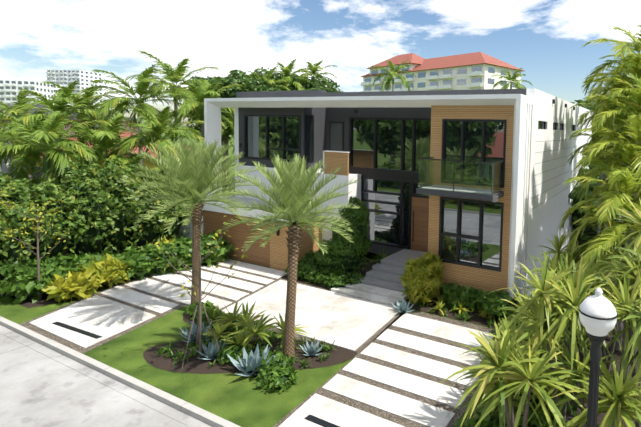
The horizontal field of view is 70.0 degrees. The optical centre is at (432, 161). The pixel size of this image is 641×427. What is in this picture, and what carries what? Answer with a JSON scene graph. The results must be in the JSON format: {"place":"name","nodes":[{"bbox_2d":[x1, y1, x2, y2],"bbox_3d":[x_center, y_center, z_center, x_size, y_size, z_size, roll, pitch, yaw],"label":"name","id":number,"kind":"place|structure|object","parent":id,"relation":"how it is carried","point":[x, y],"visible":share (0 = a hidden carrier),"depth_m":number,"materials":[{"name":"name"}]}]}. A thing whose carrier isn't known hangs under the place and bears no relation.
{"place":"outdoors","nodes":[
{"label":"outdoors","id":0,"kind":"place"},
{"bbox_2d":[0,333,187,426],"bbox_3d":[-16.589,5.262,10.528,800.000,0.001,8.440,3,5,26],"label":"street","id":1,"kind":"structure","parent":0,"point":[37,389],"depth_m":10.12,"materials":[{"name":"concrete"}]},
{"bbox_2d":[0,130,569,426],"bbox_3d":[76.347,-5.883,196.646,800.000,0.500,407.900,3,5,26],"label":"lot lawn","id":2,"kind":"structure","parent":0,"point":[241,401],"depth_m":10.95,"materials":[{"name":"green plant"}]},
{"bbox_2d":[0,79,53,104],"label":"apartment building","id":3,"kind":"structure","parent":2,"relation":"on","point":[9,89],"depth_m":232.40,"materials":[{"name":"white"}]},
{"bbox_2d":[0,88,69,160],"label":"palm tree","id":4,"kind":"object","parent":2,"relation":"on","point":[15,112],"visible":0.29,"depth_m":30.08,"materials":[{"name":"green plant"}]},
{"bbox_2d":[0,189,73,300],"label":"tree","id":5,"kind":"object","parent":2,"relation":"on","point":[37,248],"visible":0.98,"depth_m":15.13,"materials":[{"name":"green plant"}]},
{"bbox_2d":[0,117,88,186],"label":"palm tree","id":6,"kind":"object","parent":2,"relation":"on","point":[20,173],"visible":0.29,"depth_m":21.65,"materials":[{"name":"green plant"}]},
{"bbox_2d":[0,111,115,185],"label":"palm tree","id":7,"kind":"object","parent":2,"relation":"on","point":[49,131],"visible":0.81,"depth_m":19.92,"materials":[{"name":"green plant"}]},
{"bbox_2d":[0,80,119,163],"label":"palm tree","id":8,"kind":"object","parent":2,"relation":"on","point":[60,102],"visible":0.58,"depth_m":25.47,"materials":[{"name":"green plant"}]},
{"bbox_2d":[6,145,117,186],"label":"palm tree","id":9,"kind":"object","parent":2,"relation":"on","point":[35,181],"visible":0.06,"depth_m":22.21,"materials":[{"name":"green plant"}]},
{"bbox_2d":[53,85,70,107],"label":"apartment building","id":10,"kind":"structure","parent":2,"relation":"on","point":[55,88],"depth_m":292.13,"materials":[{"name":"white"}]},
{"bbox_2d":[0,104,143,180],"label":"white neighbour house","id":11,"kind":"structure","parent":2,"relation":"on","point":[4,168],"depth_m":34.53,"materials":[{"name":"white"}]},
{"bbox_2d":[45,70,102,109],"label":"white tower","id":12,"kind":"structure","parent":2,"relation":"on","point":[67,77],"depth_m":336.87,"materials":[{"name":"white"}]},
{"bbox_2d":[19,81,135,157],"bbox_3d":[-22.930,-0.699,29.049,5.599,8.840,6.040,0,4,-16],"label":"palm tree","id":13,"kind":"object","parent":2,"relation":"on","point":[91,93],"visible":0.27,"depth_m":28.23,"materials":[{"name":"green plant"}]},
{"bbox_2d":[0,156,197,278],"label":"hedge","id":14,"kind":"object","parent":2,"relation":"on","point":[99,210],"visible":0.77,"depth_m":17.97,"materials":[{"name":"green plant"}]},
{"bbox_2d":[24,113,173,185],"bbox_3d":[-16.790,0.899,22.620,6.915,6.886,6.408,3,5,26],"label":"palm tree","id":15,"kind":"object","parent":2,"relation":"on","point":[106,140],"visible":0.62,"depth_m":21.94,"materials":[{"name":"green plant"}]},
{"bbox_2d":[11,127,195,193],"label":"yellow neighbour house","id":16,"kind":"structure","parent":2,"relation":"on","point":[150,164],"depth_m":34.17,"materials":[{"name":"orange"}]},
{"bbox_2d":[42,235,174,302],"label":"yellow shrubs","id":17,"kind":"object","parent":2,"relation":"on","point":[87,282],"visible":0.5,"depth_m":15.70,"materials":[{"name":"yellow plant"}]},
{"bbox_2d":[0,231,233,303],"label":"underplanting","id":18,"kind":"object","parent":2,"relation":"on","point":[20,282],"visible":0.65,"depth_m":17.20,"materials":[{"name":"green plant"}]},
{"bbox_2d":[84,153,173,227],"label":"palm tree","id":19,"kind":"object","parent":2,"relation":"on","point":[135,159],"visible":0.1,"depth_m":20.81,"materials":[{"name":"green plant"}]},
{"bbox_2d":[76,64,195,165],"bbox_3d":[-18.133,-0.977,27.456,6.206,9.859,5.953,0,5,-24],"label":"palm tree","id":20,"kind":"object","parent":2,"relation":"on","point":[145,82],"visible":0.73,"depth_m":26.68,"materials":[{"name":"green plant"}]},
{"bbox_2d":[111,105,204,175],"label":"palm tree","id":21,"kind":"object","parent":2,"relation":"on","point":[159,126],"visible":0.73,"depth_m":23.31,"materials":[{"name":"green plant"}]},
{"bbox_2d":[124,50,220,174],"bbox_3d":[-18.216,-1.802,30.791,6.042,11.017,6.361,0,4,-12],"label":"palm tree","id":22,"kind":"object","parent":2,"relation":"on","point":[181,69],"visible":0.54,"depth_m":29.86,"materials":[{"name":"green plant"}]},
{"bbox_2d":[113,137,256,305],"bbox_3d":[-7.820,2.149,14.535,4.119,6.018,4.096,3,5,26],"label":"palm tree","id":23,"kind":"object","parent":2,"relation":"on","point":[196,173],"visible":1,"depth_m":14.03,"materials":[{"name":"green plant"}]},
{"bbox_2d":[153,80,243,153],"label":"palm tree","id":24,"kind":"object","parent":2,"relation":"on","point":[205,93],"visible":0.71,"depth_m":27.62,"materials":[{"name":"green plant"}]},
{"bbox_2d":[151,209,247,368],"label":"young tree","id":25,"kind":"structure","parent":2,"relation":"on","point":[199,316],"depth_m":11.61,"materials":[{"name":"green plant"}]},
{"bbox_2d":[173,110,234,185],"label":"tree","id":26,"kind":"object","parent":2,"relation":"on","point":[225,138],"visible":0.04,"depth_m":44.57,"materials":[{"name":"green plant"}]},
{"bbox_2d":[191,108,233,141],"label":"palm tree","id":27,"kind":"object","parent":2,"relation":"on","point":[227,114],"visible":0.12,"depth_m":29.31,"materials":[{"name":"green plant"}]},
{"bbox_2d":[185,69,285,135],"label":"tree","id":28,"kind":"object","parent":2,"relation":"on","point":[246,82],"visible":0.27,"depth_m":37.94,"materials":[{"name":"green plant"}]},
{"bbox_2d":[184,300,297,392],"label":"shrubs","id":29,"kind":"object","parent":2,"relation":"on","point":[277,371],"visible":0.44,"depth_m":11.41,"materials":[{"name":"green plant"}]},
{"bbox_2d":[19,258,496,426],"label":"driveway paving","id":30,"kind":"structure","parent":2,"relation":"on","point":[397,369],"depth_m":13.30,"materials":[{"name":"concrete"}]},
{"bbox_2d":[247,66,290,90],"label":"palm tree","id":31,"kind":"object","parent":2,"relation":"on","point":[266,77],"visible":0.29,"depth_m":40.29,"materials":[{"name":"green plant"}]},
{"bbox_2d":[236,67,342,92],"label":"tree","id":32,"kind":"object","parent":2,"relation":"on","point":[319,84],"visible":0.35,"depth_m":44.04,"materials":[{"name":"green plant"}]},
{"bbox_2d":[221,154,359,358],"bbox_3d":[-3.733,2.618,11.862,3.640,5.672,3.489,3,5,26],"label":"palm tree","id":33,"kind":"object","parent":2,"relation":"on","point":[294,189],"visible":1,"depth_m":11.58,"materials":[{"name":"green plant"}]},
{"bbox_2d":[270,59,312,89],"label":"palm tree","id":34,"kind":"object","parent":2,"relation":"on","point":[287,71],"visible":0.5,"depth_m":43.24,"materials":[{"name":"green plant"}]},
{"bbox_2d":[292,60,336,87],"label":"palm tree","id":35,"kind":"object","parent":2,"relation":"on","point":[313,72],"visible":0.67,"depth_m":46.95,"materials":[{"name":"green plant"}]},
{"bbox_2d":[0,238,640,426],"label":"mulch beds","id":36,"kind":"object","parent":2,"relation":"on","point":[195,365],"visible":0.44,"depth_m":12.18,"materials":[{"name":"brown soil"}]},
{"bbox_2d":[202,301,307,358],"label":"fern plants","id":37,"kind":"object","parent":36,"relation":"on","point":[241,337],"visible":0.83,"depth_m":12.36,"materials":[{"name":"green plant"}]},
{"bbox_2d":[178,299,414,375],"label":"agave plants","id":38,"kind":"object","parent":36,"relation":"on","point":[246,365],"visible":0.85,"depth_m":11.75,"materials":[{"name":"green plant"}]},
{"bbox_2d":[284,249,364,287],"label":"shrubs","id":39,"kind":"object","parent":36,"relation":"on","point":[308,268],"visible":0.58,"depth_m":17.57,"materials":[{"name":"green plant"}]},
{"bbox_2d":[362,248,391,265],"bbox_3d":[-2.140,4.299,19.109,1.635,1.119,1.408,3,5,26],"label":"fern plant","id":40,"kind":"object","parent":36,"relation":"on","point":[380,257],"visible":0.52,"depth_m":19.14,"materials":[{"name":"green plant"}]},
{"bbox_2d":[398,250,445,304],"bbox_3d":[-0.405,4.235,15.891,1.738,2.101,1.606,3,5,26],"label":"bamboo shrub","id":41,"kind":"object","parent":36,"relation":"on","point":[420,278],"visible":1,"depth_m":15.55,"materials":[{"name":"green plant"}]},
{"bbox_2d":[430,295,505,322],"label":"bromeliad plants","id":42,"kind":"object","parent":36,"relation":"on","point":[439,306],"visible":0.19,"depth_m":15.09,"materials":[{"name":"green plant"}]},
{"bbox_2d":[156,276,497,368],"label":"ground cover plants","id":43,"kind":"object","parent":2,"relation":"on","point":[463,315],"visible":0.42,"depth_m":12.39,"materials":[{"name":"green plant"}]},
{"bbox_2d":[314,196,371,272],"bbox_3d":[-3.657,3.168,18.272,2.344,3.534,1.995,3,5,26],"label":"bush","id":44,"kind":"object","parent":2,"relation":"on","point":[343,254],"visible":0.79,"depth_m":17.82,"materials":[{"name":"green plant"}]},
{"bbox_2d":[331,283,408,305],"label":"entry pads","id":45,"kind":"object","parent":2,"relation":"on","point":[376,294],"visible":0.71,"depth_m":16.32,"materials":[{"name":"grey concrete"}]},
{"bbox_2d":[180,88,592,318],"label":"house","id":46,"kind":"structure","parent":2,"relation":"on","point":[470,188],"depth_m":19.25,"materials":[{"name":"white paint"}]},
{"bbox_2d":[370,60,415,90],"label":"palm tree","id":47,"kind":"object","parent":2,"relation":"on","point":[393,73],"visible":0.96,"depth_m":53.34,"materials":[{"name":"green plant"}]},
{"bbox_2d":[361,52,523,91],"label":"apartment building","id":48,"kind":"structure","parent":2,"relation":"on","point":[473,71],"depth_m":131.94,"materials":[{"name":"white paint"}]},
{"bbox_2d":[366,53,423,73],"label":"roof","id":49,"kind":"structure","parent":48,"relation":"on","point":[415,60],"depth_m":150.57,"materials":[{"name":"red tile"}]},
{"bbox_2d":[438,282,524,320],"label":"shrubs","id":50,"kind":"object","parent":2,"relation":"on","point":[492,303],"visible":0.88,"depth_m":15.08,"materials":[{"name":"green plant"}]},
{"bbox_2d":[491,68,532,88],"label":"palm tree","id":51,"kind":"object","parent":2,"relation":"on","point":[517,84],"visible":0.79,"depth_m":59.59,"materials":[{"name":"green plant"}]},
{"bbox_2d":[452,315,583,426],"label":"bed","id":52,"kind":"object","parent":2,"relation":"on","point":[473,422],"visible":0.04,"depth_m":8.57,"materials":[{"name":"brown soil"}]},
{"bbox_2d":[439,193,640,426],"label":"dracaena plants","id":53,"kind":"object","parent":2,"relation":"on","point":[563,291],"visible":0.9,"depth_m":7.92,"materials":[{"name":"green plant"}]},
{"bbox_2d":[568,123,621,259],"bbox_3d":[7.993,1.593,20.995,3.210,6.949,3.144,3,5,26],"label":"palm tree","id":54,"kind":"object","parent":2,"relation":"on","point":[585,145],"visible":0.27,"depth_m":20.91,"materials":[{"name":"green plant"}]},
{"bbox_2d":[569,93,624,253],"bbox_3d":[8.671,0.700,22.233,3.629,8.582,3.010,3,5,26],"label":"palm tree","id":55,"kind":"object","parent":2,"relation":"on","point":[583,120],"visible":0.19,"depth_m":21.77,"materials":[{"name":"green plant"}]},
{"bbox_2d":[568,150,626,243],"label":"tree","id":56,"kind":"object","parent":2,"relation":"on","point":[577,214],"visible":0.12,"depth_m":24.41,"materials":[{"name":"green plant"}]},
{"bbox_2d":[579,287,617,426],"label":"street lamp post","id":57,"kind":"object","parent":2,"relation":"on","point":[598,314],"visible":1,"depth_m":6.17,"materials":[{"name":"black metal"}]},
{"bbox_2d":[558,156,640,267],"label":"palm tree","id":58,"kind":"object","parent":2,"relation":"on","point":[626,188],"visible":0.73,"depth_m":13.19,"materials":[{"name":"green plant"}]},
{"bbox_2d":[570,99,632,135],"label":"tree","id":59,"kind":"object","parent":2,"relation":"on","point":[581,101],"depth_m":38.55,"materials":[{"name":"green plant"}]},
{"bbox_2d":[568,186,640,350],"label":"palm tree","id":60,"kind":"object","parent":2,"relation":"on","point":[613,230],"visible":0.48,"depth_m":12.78,"materials":[{"name":"green plant"}]},
{"bbox_2d":[569,192,640,353],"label":"palm tree","id":61,"kind":"object","parent":2,"relation":"on","point":[608,243],"visible":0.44,"depth_m":11.83,"materials":[{"name":"green plant"}]},
{"bbox_2d":[570,111,640,237],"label":"palm tree","id":62,"kind":"object","parent":2,"relation":"on","point":[633,127],"visible":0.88,"depth_m":14.46,"materials":[{"name":"green plant"}]},
{"bbox_2d":[571,131,640,247],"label":"palm tree","id":63,"kind":"object","parent":2,"relation":"on","point":[631,149],"visible":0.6,"depth_m":14.28,"materials":[{"name":"green plant"}]},
{"bbox_2d":[583,64,629,180],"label":"palm tree","id":64,"kind":"object","parent":2,"relation":"on","point":[586,101],"visible":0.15,"depth_m":23.69,"materials":[{"name":"green plant"}]},
{"bbox_2d":[592,149,626,249],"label":"palm tree","id":65,"kind":"object","parent":2,"relation":"on","point":[597,174],"visible":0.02,"depth_m":19.21,"materials":[{"name":"green plant"}]},
{"bbox_2d":[579,87,640,237],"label":"palm tree","id":66,"kind":"object","parent":2,"relation":"on","point":[628,107],"visible":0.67,"depth_m":15.41,"materials":[{"name":"green plant"}]},
{"bbox_2d":[580,23,640,110],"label":"palm tree","id":67,"kind":"object","parent":2,"relation":"on","point":[635,44],"visible":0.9,"depth_m":18.61,"materials":[{"name":"green plant"}]},
{"bbox_2d":[581,65,640,128],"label":"palm tree","id":68,"kind":"object","parent":2,"relation":"on","point":[620,86],"visible":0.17,"depth_m":19.45,"materials":[{"name":"green plant"}]},
{"bbox_2d":[589,48,632,109],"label":"palm tree","id":69,"kind":"object","parent":2,"relation":"on","point":[607,56],"visible":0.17,"depth_m":21.03,"materials":[{"name":"green plant"}]},
{"bbox_2d":[583,65,640,140],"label":"palm tree","id":70,"kind":"object","parent":2,"relation":"on","point":[627,84],"visible":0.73,"depth_m":16.54,"materials":[{"name":"green plant"}]},
{"bbox_2d":[584,76,639,155],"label":"palm tree","id":71,"kind":"object","parent":2,"relation":"on","point":[589,120],"visible":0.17,"depth_m":20.66,"materials":[{"name":"green plant"}]},
{"bbox_2d":[584,56,640,273],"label":"palm tree","id":72,"kind":"object","parent":2,"relation":"on","point":[636,62],"visible":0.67,"depth_m":18.00,"materials":[{"name":"green plant"}]},
{"bbox_2d":[588,147,640,230],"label":"palm tree","id":73,"kind":"object","parent":2,"relation":"on","point":[615,164],"visible":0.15,"depth_m":15.40,"materials":[{"name":"green plant"}]},
{"bbox_2d":[599,105,636,263],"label":"palm tree","id":74,"kind":"object","parent":2,"relation":"on","point":[622,133],"visible":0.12,"depth_m":17.19,"materials":[{"name":"green plant"}]},
{"bbox_2d":[0,0,640,125],"label":"sky","id":75,"kind":"structure","parent":0,"point":[543,38],"materials":[{"name":"blue"}]},
{"bbox_2d":[359,249,426,291],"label":"entry steps","id":76,"kind":"structure","parent":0,"point":[387,272],"depth_m":17.55,"materials":[{"name":"grey concrete"}]},
{"label":"ground","id":77,"kind":"structure","parent":0,"visible":0},
{"bbox_2d":[0,316,240,426],"bbox_3d":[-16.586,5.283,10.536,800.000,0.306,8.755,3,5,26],"label":"kerb","id":78,"kind":"structure","parent":77,"relation":"on","point":[172,406],"depth_m":10.82,"materials":[{"name":"concrete"}]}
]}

